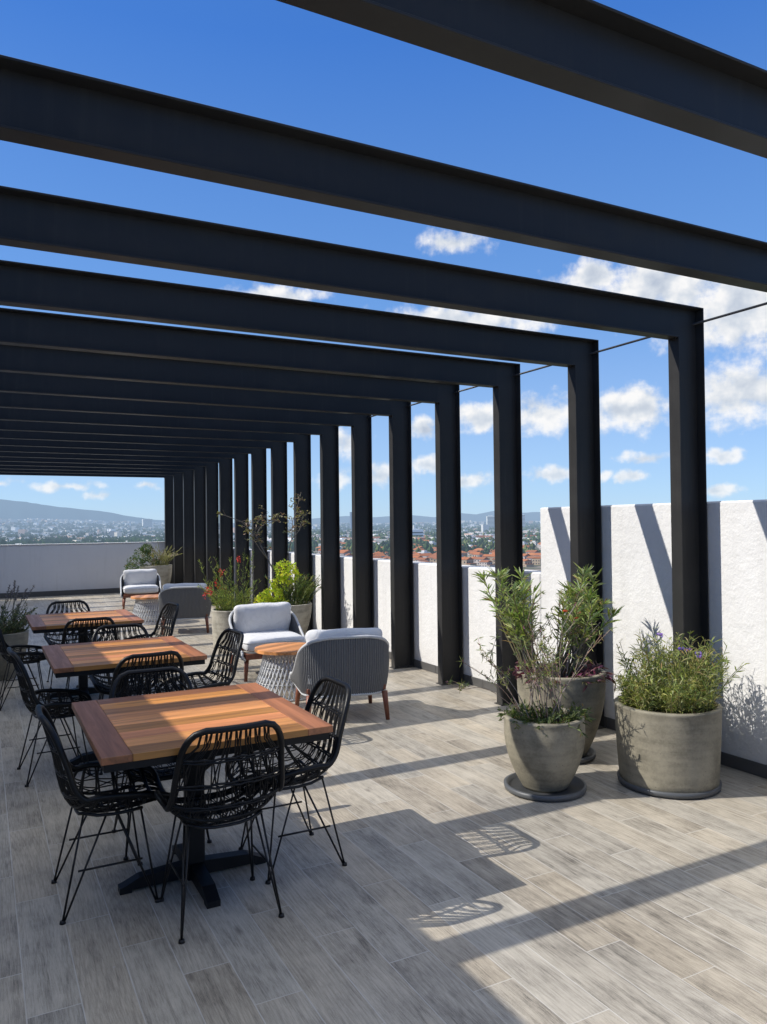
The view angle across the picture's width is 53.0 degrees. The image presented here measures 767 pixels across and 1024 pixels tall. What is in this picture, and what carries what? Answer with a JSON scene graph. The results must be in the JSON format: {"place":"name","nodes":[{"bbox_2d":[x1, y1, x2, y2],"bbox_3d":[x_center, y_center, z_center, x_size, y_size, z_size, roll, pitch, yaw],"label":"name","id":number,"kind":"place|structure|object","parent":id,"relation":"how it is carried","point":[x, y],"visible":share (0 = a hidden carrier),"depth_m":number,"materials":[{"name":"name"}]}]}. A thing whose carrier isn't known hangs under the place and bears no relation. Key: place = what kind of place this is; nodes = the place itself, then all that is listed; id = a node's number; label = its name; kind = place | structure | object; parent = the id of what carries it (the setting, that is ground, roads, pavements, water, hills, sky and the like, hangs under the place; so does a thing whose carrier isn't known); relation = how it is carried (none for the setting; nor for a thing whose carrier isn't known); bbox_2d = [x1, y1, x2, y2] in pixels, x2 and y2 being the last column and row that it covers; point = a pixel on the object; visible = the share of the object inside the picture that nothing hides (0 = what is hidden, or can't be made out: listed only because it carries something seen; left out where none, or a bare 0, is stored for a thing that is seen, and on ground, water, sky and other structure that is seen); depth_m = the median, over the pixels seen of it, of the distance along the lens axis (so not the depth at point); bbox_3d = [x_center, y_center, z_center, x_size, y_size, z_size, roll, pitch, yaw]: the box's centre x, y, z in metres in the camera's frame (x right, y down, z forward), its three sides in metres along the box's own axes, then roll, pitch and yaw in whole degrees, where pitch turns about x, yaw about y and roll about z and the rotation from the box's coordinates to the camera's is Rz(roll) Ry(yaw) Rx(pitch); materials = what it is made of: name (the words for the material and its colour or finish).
{"place":"outdoors","nodes":[
{"label":"outdoors","id":0,"kind":"place"},
{"bbox_2d":[0,499,163,522],"bbox_3d":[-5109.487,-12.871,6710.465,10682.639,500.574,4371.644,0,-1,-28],"label":"hill","id":1,"kind":"structure","parent":0,"point":[10,509],"depth_m":9139.74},
{"bbox_2d":[136,541,182,565],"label":"plumed grass","id":2,"kind":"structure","parent":0,"point":[162,560],"depth_m":17.84,"materials":[{"name":"green plant"}]},
{"bbox_2d":[0,520,540,570],"bbox_3d":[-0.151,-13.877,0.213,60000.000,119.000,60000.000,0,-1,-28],"label":"city ground","id":3,"kind":"structure","parent":0,"point":[537,567],"depth_m":4682.11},
{"bbox_2d":[142,519,151,527],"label":"tower building","id":4,"kind":"structure","parent":3,"relation":"on","point":[146,522],"depth_m":5903.22,"materials":[{"name":"grey concrete"}]},
{"bbox_2d":[0,520,540,555],"bbox_3d":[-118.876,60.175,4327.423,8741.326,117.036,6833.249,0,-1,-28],"label":"distant trees","id":5,"kind":"object","parent":3,"relation":"on","point":[481,542],"visible":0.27,"depth_m":2021.24,"materials":[{"name":"green plant"}]},
{"bbox_2d":[0,518,540,543],"bbox_3d":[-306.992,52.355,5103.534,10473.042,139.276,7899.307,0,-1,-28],"label":"distant city","id":6,"kind":"object","parent":3,"relation":"on","point":[114,533],"visible":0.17,"depth_m":4655.45},
{"bbox_2d":[340,551,347,555],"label":"house","id":7,"kind":"structure","parent":3,"relation":"on","point":[343,553],"depth_m":895.97,"materials":[{"name":"tile"}]},
{"bbox_2d":[350,512,351,528],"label":"tower building","id":8,"kind":"structure","parent":3,"relation":"on","point":[351,520],"depth_m":4173.72,"materials":[{"name":"grey concrete"}]},
{"bbox_2d":[413,529,422,536],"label":"white building","id":9,"kind":"structure","parent":3,"relation":"on","point":[417,532],"depth_m":1785.62,"materials":[{"name":"white concrete"}]},
{"bbox_2d":[415,557,432,562],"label":"house","id":10,"kind":"structure","parent":3,"relation":"on","point":[420,558],"depth_m":729.36,"materials":[{"name":"tile"}]},
{"bbox_2d":[420,553,432,557],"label":"house","id":11,"kind":"structure","parent":3,"relation":"on","point":[424,555],"depth_m":783.08,"materials":[{"name":"tile"}]},
{"bbox_2d":[426,555,436,561],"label":"house","id":12,"kind":"structure","parent":3,"relation":"on","point":[431,557],"depth_m":756.04,"materials":[{"name":"tile"}]},
{"bbox_2d":[462,557,476,565],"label":"house","id":13,"kind":"structure","parent":3,"relation":"on","point":[467,560],"depth_m":688.00,"materials":[{"name":"paint"}]},
{"bbox_2d":[472,553,483,556],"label":"house","id":14,"kind":"structure","parent":3,"relation":"on","point":[478,554],"depth_m":818.99,"materials":[{"name":"paint"}]},
{"bbox_2d":[474,557,488,564],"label":"house","id":15,"kind":"structure","parent":3,"relation":"on","point":[477,559],"depth_m":719.67,"materials":[{"name":"tile"}]},
{"bbox_2d":[479,560,494,566],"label":"house","id":16,"kind":"structure","parent":3,"relation":"on","point":[486,563],"depth_m":685.19,"materials":[{"name":"paint"}]},
{"bbox_2d":[483,554,494,560],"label":"house","id":17,"kind":"structure","parent":3,"relation":"on","point":[490,556],"depth_m":749.38,"materials":[{"name":"tile"}]},
{"bbox_2d":[486,515,494,527],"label":"tower building","id":18,"kind":"structure","parent":3,"relation":"on","point":[490,520],"depth_m":4243.53,"materials":[{"name":"grey concrete"}]},
{"bbox_2d":[487,517,494,527],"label":"window","id":19,"kind":"structure","parent":18,"relation":"in","point":[488,522],"depth_m":4242.83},
{"bbox_2d":[522,514,524,526],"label":"tower building","id":20,"kind":"structure","parent":3,"relation":"on","point":[523,520],"depth_m":4021.39,"materials":[{"name":"grey concrete"}]},
{"bbox_2d":[523,559,533,566],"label":"house","id":21,"kind":"structure","parent":3,"relation":"on","point":[527,562],"depth_m":684.35,"materials":[{"name":"paint"}]},
{"bbox_2d":[526,550,539,553],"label":"house","id":22,"kind":"structure","parent":3,"relation":"on","point":[533,551],"depth_m":871.57,"materials":[{"name":"tile"}]},
{"bbox_2d":[532,556,540,564],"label":"house","id":23,"kind":"structure","parent":3,"relation":"on","point":[536,560],"depth_m":712.07,"materials":[{"name":"paint"}]},
{"bbox_2d":[0,593,766,1023],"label":"floor","id":24,"kind":"structure","parent":0,"point":[464,887],"depth_m":3.36,"materials":[{"name":"grey tile"}]},
{"bbox_2d":[0,629,28,680],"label":"planter","id":25,"kind":"object","parent":24,"relation":"on","point":[19,638],"visible":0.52,"depth_m":8.16,"materials":[{"name":"concrete"}]},
{"bbox_2d":[0,580,37,633],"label":"lavender plant","id":26,"kind":"object","parent":25,"relation":"on","point":[11,625],"visible":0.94,"depth_m":8.33,"materials":[{"name":"green plant"}]},
{"bbox_2d":[0,628,46,710],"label":"dining chair","id":27,"kind":"object","parent":24,"relation":"on","point":[34,658],"visible":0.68,"depth_m":6.99,"materials":[{"name":"black wicker"}]},
{"bbox_2d":[7,647,91,786],"bbox_3d":[-2.183,1.304,5.096,0.552,0.836,0.508,0,-1,-32],"label":"dining chair","id":28,"kind":"object","parent":24,"relation":"on","point":[27,690],"visible":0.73,"depth_m":4.97,"materials":[{"name":"black metal"}]},
{"bbox_2d":[44,600,96,688],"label":"dining chair","id":29,"kind":"object","parent":24,"relation":"on","point":[48,640],"visible":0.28,"depth_m":8.15,"materials":[{"name":"black wicker"}]},
{"bbox_2d":[0,541,164,598],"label":"parapet wall","id":30,"kind":"structure","parent":24,"relation":"on","point":[61,569],"depth_m":18.34,"materials":[{"name":"paint"}]},
{"bbox_2d":[26,609,143,700],"bbox_3d":[-2.894,1.391,7.409,0.950,0.751,1.050,0,-1,-28],"label":"dining table","id":31,"kind":"object","parent":24,"relation":"on","point":[46,623],"visible":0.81,"depth_m":7.34,"materials":[{"name":"brown wood"}]},
{"bbox_2d":[0,472,173,583],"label":"pergola frame","id":32,"kind":"object","parent":24,"relation":"on","point":[168,501],"visible":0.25,"depth_m":19.30,"materials":[{"name":"grey metal"}]},
{"bbox_2d":[61,617,116,707],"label":"dining chair","id":33,"kind":"object","parent":24,"relation":"on","point":[78,633],"visible":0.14,"depth_m":6.67,"materials":[{"name":"black wicker"}]},
{"bbox_2d":[0,469,183,583],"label":"pergola frame","id":34,"kind":"object","parent":24,"relation":"on","point":[178,518],"visible":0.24,"depth_m":18.41,"materials":[{"name":"grey metal"}]},
{"bbox_2d":[0,465,193,582],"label":"pergola frame","id":35,"kind":"object","parent":24,"relation":"on","point":[188,526],"visible":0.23,"depth_m":17.53,"materials":[{"name":"grey metal"}]},
{"bbox_2d":[35,704,169,924],"bbox_3d":[-1.242,1.268,3.421,0.552,0.836,0.508,0,-1,-28],"label":"dining chair","id":36,"kind":"object","parent":24,"relation":"on","point":[76,798],"visible":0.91,"depth_m":3.31,"materials":[{"name":"black metal"}]},
{"bbox_2d":[0,461,205,583],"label":"pergola frame","id":37,"kind":"object","parent":24,"relation":"on","point":[199,514],"visible":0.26,"depth_m":16.65,"materials":[{"name":"grey metal"}]},
{"bbox_2d":[0,457,218,604],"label":"pergola frame","id":38,"kind":"object","parent":24,"relation":"on","point":[212,513],"visible":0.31,"depth_m":15.76,"materials":[{"name":"grey metal"}]},
{"bbox_2d":[0,452,233,604],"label":"pergola frame","id":39,"kind":"object","parent":24,"relation":"on","point":[226,506],"visible":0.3,"depth_m":14.87,"materials":[{"name":"grey metal"}]},
{"bbox_2d":[88,623,155,699],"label":"dining chair","id":40,"kind":"object","parent":24,"relation":"on","point":[101,688],"visible":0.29,"depth_m":6.12,"materials":[{"name":"black wicker"}]},
{"bbox_2d":[42,636,206,764],"bbox_3d":[-1.845,1.348,5.408,0.950,0.751,1.050,0,-1,-28],"label":"dining table","id":41,"kind":"object","parent":24,"relation":"on","point":[82,659],"visible":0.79,"depth_m":5.26,"materials":[{"name":"brown wood"}]},
{"bbox_2d":[0,446,249,604],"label":"pergola frame","id":42,"kind":"object","parent":24,"relation":"on","point":[241,491],"visible":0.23,"depth_m":13.98,"materials":[{"name":"grey metal"}]},
{"bbox_2d":[0,439,267,603],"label":"pergola frame","id":43,"kind":"object","parent":24,"relation":"on","point":[258,485],"visible":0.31,"depth_m":13.07,"materials":[{"name":"grey metal"}]},
{"bbox_2d":[120,569,161,608],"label":"lounge chair","id":44,"kind":"object","parent":24,"relation":"on","point":[133,582],"visible":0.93,"depth_m":15.54,"materials":[{"name":"fabric"}]},
{"bbox_2d":[99,650,183,788],"bbox_3d":[-1.578,1.296,4.996,0.508,0.836,0.552,0,-1,-34],"label":"dining chair","id":45,"kind":"object","parent":24,"relation":"on","point":[171,653],"visible":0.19,"depth_m":4.79,"materials":[{"name":"black metal"}]},
{"bbox_2d":[0,430,287,597],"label":"pergola frame","id":46,"kind":"object","parent":24,"relation":"on","point":[279,537],"visible":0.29,"depth_m":12.14,"materials":[{"name":"grey metal"}]},
{"bbox_2d":[131,594,169,624],"bbox_3d":[-3.929,1.634,12.926,0.668,0.445,0.667,-1,-1,-8],"label":"side table","id":47,"kind":"object","parent":24,"relation":"on","point":[150,598],"visible":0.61,"depth_m":12.71,"materials":[{"name":"wicker"}]},
{"bbox_2d":[123,602,179,685],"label":"dining chair","id":48,"kind":"object","parent":24,"relation":"on","point":[175,610],"visible":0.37,"depth_m":7.90,"materials":[{"name":"black wicker"}]},
{"bbox_2d":[140,564,171,589],"bbox_3d":[-5.278,1.592,17.862,0.728,0.721,0.728,-1,-1,-7],"label":"planter","id":49,"kind":"object","parent":24,"relation":"on","point":[164,572],"visible":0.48,"depth_m":17.64,"materials":[{"name":"concrete"}]},
{"bbox_2d":[123,544,160,570],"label":"leafy shrub","id":50,"kind":"object","parent":49,"relation":"on","point":[143,560],"visible":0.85,"depth_m":17.65,"materials":[{"name":"green plant"}]},
{"bbox_2d":[0,420,312,634],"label":"pergola frame","id":51,"kind":"object","parent":24,"relation":"on","point":[302,487],"visible":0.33,"depth_m":11.19,"materials":[{"name":"grey metal"}]},
{"bbox_2d":[110,666,211,860],"bbox_3d":[-1.165,1.276,4.014,0.508,0.836,0.552,0,-1,-28],"label":"dining chair","id":52,"kind":"object","parent":24,"relation":"on","point":[165,773],"visible":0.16,"depth_m":4.18,"materials":[{"name":"black metal"}]},
{"bbox_2d":[0,408,340,629],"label":"pergola frame","id":53,"kind":"object","parent":24,"relation":"on","point":[330,529],"visible":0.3,"depth_m":10.39,"materials":[{"name":"grey metal"}]},
{"bbox_2d":[158,583,210,634],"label":"lounge chair","id":54,"kind":"object","parent":24,"relation":"on","point":[191,600],"visible":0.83,"depth_m":11.55,"materials":[{"name":"fabric"}]},
{"bbox_2d":[0,392,373,627],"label":"pergola frame","id":55,"kind":"object","parent":24,"relation":"on","point":[362,513],"visible":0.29,"depth_m":9.43,"materials":[{"name":"grey metal"}]},
{"bbox_2d":[160,628,243,692],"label":"dining chair","id":56,"kind":"object","parent":24,"relation":"on","point":[238,643],"visible":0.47,"depth_m":5.79,"materials":[{"name":"black wicker"}]},
{"bbox_2d":[72,682,332,908],"bbox_3d":[-0.879,1.309,3.566,0.950,0.751,1.050,0,-1,-28],"label":"dining table","id":57,"kind":"object","parent":24,"relation":"on","point":[131,732],"visible":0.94,"depth_m":3.47,"materials":[{"name":"brown wood"}]},
{"bbox_2d":[0,372,414,668],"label":"pergola frame","id":58,"kind":"object","parent":24,"relation":"on","point":[398,413],"visible":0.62,"depth_m":8.49,"materials":[{"name":"grey metal"}]},
{"bbox_2d":[154,720,284,943],"bbox_3d":[-0.697,1.260,3.262,0.508,0.836,0.552,0,-1,-28],"label":"dining chair","id":59,"kind":"object","parent":24,"relation":"on","point":[187,813],"visible":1,"depth_m":3.10,"materials":[{"name":"black wicker"}]},
{"bbox_2d":[211,608,231,648],"bbox_3d":[-2.026,1.550,10.313,0.548,0.501,0.548,-1,-1,27],"label":"planter","id":60,"kind":"object","parent":24,"relation":"on","point":[220,623],"visible":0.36,"depth_m":10.08,"materials":[{"name":"concrete"}]},
{"bbox_2d":[196,550,261,610],"bbox_3d":[-2.087,0.914,10.350,0.877,0.859,0.824,0,-1,-28],"label":"flowering plant","id":61,"kind":"object","parent":60,"relation":"on","point":[227,603],"visible":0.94,"depth_m":10.22,"materials":[{"name":"green plant"}]},
{"bbox_2d":[0,344,463,684],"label":"pergola frame","id":62,"kind":"object","parent":24,"relation":"on","point":[443,398],"visible":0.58,"depth_m":7.42,"materials":[{"name":"grey metal"}]},
{"bbox_2d":[0,308,523,705],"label":"pergola frame","id":63,"kind":"object","parent":24,"relation":"on","point":[27,328],"visible":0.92,"depth_m":6.22,"materials":[{"name":"grey metal"}]},
{"bbox_2d":[228,602,305,681],"bbox_3d":[-1.264,1.387,8.404,0.786,0.758,0.715,0,-1,-26],"label":"lounge chair","id":64,"kind":"object","parent":24,"relation":"on","point":[257,624],"visible":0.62,"depth_m":8.44,"materials":[{"name":"fabric"}]},
{"bbox_2d":[255,642,305,700],"bbox_3d":[-0.923,1.516,7.367,0.667,0.445,0.667,-1,-1,37],"label":"side table","id":65,"kind":"object","parent":24,"relation":"on","point":[283,651],"visible":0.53,"depth_m":7.17,"materials":[{"name":"white wicker"}]},
{"bbox_2d":[225,676,351,884],"bbox_3d":[-0.454,1.265,3.756,0.552,0.836,0.508,0,-1,-28],"label":"dining chair","id":66,"kind":"object","parent":24,"relation":"on","point":[314,769],"visible":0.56,"depth_m":3.79,"materials":[{"name":"black metal"}]},
{"bbox_2d":[291,602,311,634],"bbox_3d":[-1.303,1.514,10.409,0.678,0.561,0.678,-1,-1,-7],"label":"planter","id":67,"kind":"object","parent":24,"relation":"on","point":[301,612],"visible":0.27,"depth_m":10.21,"materials":[{"name":"concrete"}]},
{"bbox_2d":[217,494,310,588],"bbox_3d":[-1.580,0.502,10.324,1.348,1.552,0.240,0,-1,-32],"label":"thin tree","id":68,"kind":"object","parent":67,"relation":"on","point":[260,517],"visible":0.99,"depth_m":10.36,"materials":[{"name":"green plant"}]},
{"bbox_2d":[253,559,302,603],"bbox_3d":[-1.404,0.990,10.330,0.692,0.732,0.342,0,-1,-34],"label":"lime shrub","id":69,"kind":"object","parent":67,"relation":"on","point":[267,596],"visible":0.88,"depth_m":10.30,"materials":[{"name":"green plant"}]},
{"bbox_2d":[265,571,320,604],"bbox_3d":[-1.145,1.021,10.527,0.896,0.508,0.749,-1,-1,34],"label":"grass plant","id":70,"kind":"object","parent":67,"relation":"on","point":[297,590],"depth_m":10.38,"materials":[{"name":"green plant"}]},
{"bbox_2d":[0,260,605,729],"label":"pergola frame","id":71,"kind":"object","parent":24,"relation":"on","point":[34,286],"visible":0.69,"depth_m":5.20,"materials":[{"name":"grey metal"}]},
{"bbox_2d":[289,628,389,719],"bbox_3d":[-0.368,1.349,6.584,0.786,0.758,0.715,0,-1,-15],"label":"lounge chair","id":72,"kind":"object","parent":24,"relation":"on","point":[356,660],"visible":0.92,"depth_m":6.28,"materials":[{"name":"wicker"}]},
{"bbox_2d":[0,185,709,683],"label":"pergola frame","id":73,"kind":"object","parent":24,"relation":"on","point":[56,223],"visible":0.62,"depth_m":4.25,"materials":[{"name":"grey metal"}]},
{"bbox_2d":[219,547,541,692],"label":"parapet wall","id":74,"kind":"structure","parent":24,"relation":"on","point":[478,619],"depth_m":8.43,"materials":[{"name":"white paint"}]},
{"bbox_2d":[0,54,766,291],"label":"pergola frame","id":75,"kind":"object","parent":24,"relation":"on","point":[53,109],"visible":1,"depth_m":2.90,"materials":[{"name":"grey metal"}]},
{"bbox_2d":[276,0,766,158],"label":"pergola frame","id":76,"kind":"object","parent":24,"relation":"on","point":[593,51],"visible":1,"depth_m":2.18,"materials":[{"name":"grey metal"}]},
{"bbox_2d":[334,302,766,427],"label":"tie rod","id":77,"kind":"object","parent":76,"relation":"attached to","point":[703,321],"depth_m":5.75,"materials":[{"name":"metal"}]},
{"bbox_2d":[504,772,586,801],"bbox_3d":[0.980,1.661,4.675,0.494,0.039,0.494,0,-1,-28],"label":"saucer","id":78,"kind":"object","parent":24,"relation":"on","point":[576,788],"visible":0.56,"depth_m":4.55,"materials":[{"name":"plastic"}]},
{"bbox_2d":[504,706,584,792],"bbox_3d":[0.979,1.447,4.680,0.485,0.426,0.484,-1,-1,7],"label":"planter","id":79,"kind":"object","parent":78,"relation":"on","point":[548,763],"visible":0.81,"depth_m":4.49,"materials":[{"name":"concrete"}]},
{"bbox_2d":[446,576,616,723],"bbox_3d":[1.032,0.861,4.925,1.669,0.840,0.856,0,-1,-28],"label":"twiggy plant","id":80,"kind":"object","parent":79,"relation":"on","point":[544,672],"visible":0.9,"depth_m":4.70,"materials":[{"name":"green plant"}]},
{"bbox_2d":[495,698,595,738],"bbox_3d":[0.987,1.236,4.683,0.603,0.210,0.546,-1,-1,21],"label":"trailing plant","id":81,"kind":"object","parent":79,"relation":"on","point":[572,714],"visible":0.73,"depth_m":4.61,"materials":[{"name":"green plant"}]},
{"bbox_2d":[580,747,595,763],"bbox_3d":[1.238,1.668,5.335,0.458,0.039,0.458,0,-1,-28],"label":"saucer","id":82,"kind":"object","parent":24,"relation":"on","point":[590,755],"visible":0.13,"depth_m":5.20,"materials":[{"name":"concrete"}]},
{"bbox_2d":[517,662,605,756],"bbox_3d":[1.235,1.381,5.342,0.608,0.571,0.608,-1,-1,40],"label":"planter","id":83,"kind":"object","parent":82,"relation":"on","point":[592,695],"visible":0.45,"depth_m":5.10,"materials":[{"name":"concrete"}]},
{"bbox_2d":[472,564,624,676],"bbox_3d":[1.156,0.746,5.382,1.016,0.803,0.604,-1,-1,-6],"label":"oleander plant","id":84,"kind":"object","parent":83,"relation":"on","point":[518,614],"visible":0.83,"depth_m":5.31,"materials":[{"name":"green plant"}]},
{"bbox_2d":[511,652,615,692],"bbox_3d":[1.240,1.127,5.348,0.722,0.218,0.716,-1,-1,4],"label":"trailing plant","id":85,"kind":"object","parent":83,"relation":"on","point":[590,668],"visible":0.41,"depth_m":5.20,"materials":[{"name":"green plant"}]},
{"bbox_2d":[540,499,766,778],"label":"parapet wall","id":86,"kind":"structure","parent":24,"relation":"on","point":[636,561],"depth_m":5.20,"materials":[{"name":"white paint"}]},
{"bbox_2d":[617,770,721,798],"bbox_3d":[1.759,1.654,4.750,0.608,0.039,0.608,0,-1,-28],"label":"saucer","id":87,"kind":"object","parent":24,"relation":"on","point":[671,795],"visible":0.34,"depth_m":4.49,"materials":[{"name":"plastic"}]},
{"bbox_2d":[614,695,722,792],"bbox_3d":[1.758,1.414,4.756,0.632,0.476,0.632,-1,-1,37],"label":"planter","id":88,"kind":"object","parent":87,"relation":"on","point":[657,750],"visible":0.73,"depth_m":4.49,"materials":[{"name":"concrete"}]},
{"bbox_2d":[614,629,749,713],"bbox_3d":[1.771,0.977,4.774,0.802,0.511,0.827,0,-1,-28],"label":"flowering plant","id":89,"kind":"object","parent":88,"relation":"on","point":[696,690],"visible":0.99,"depth_m":4.68,"materials":[{"name":"green plant"}]},
{"bbox_2d":[0,0,766,522],"label":"sky","id":90,"kind":"structure","parent":0,"point":[272,60],"materials":[{"name":"blue"}]},
{"bbox_2d":[233,511,539,524],"bbox_3d":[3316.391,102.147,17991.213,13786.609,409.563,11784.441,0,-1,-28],"label":"hill","id":91,"kind":"structure","parent":0,"point":[529,516],"depth_m":19731.90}
]}

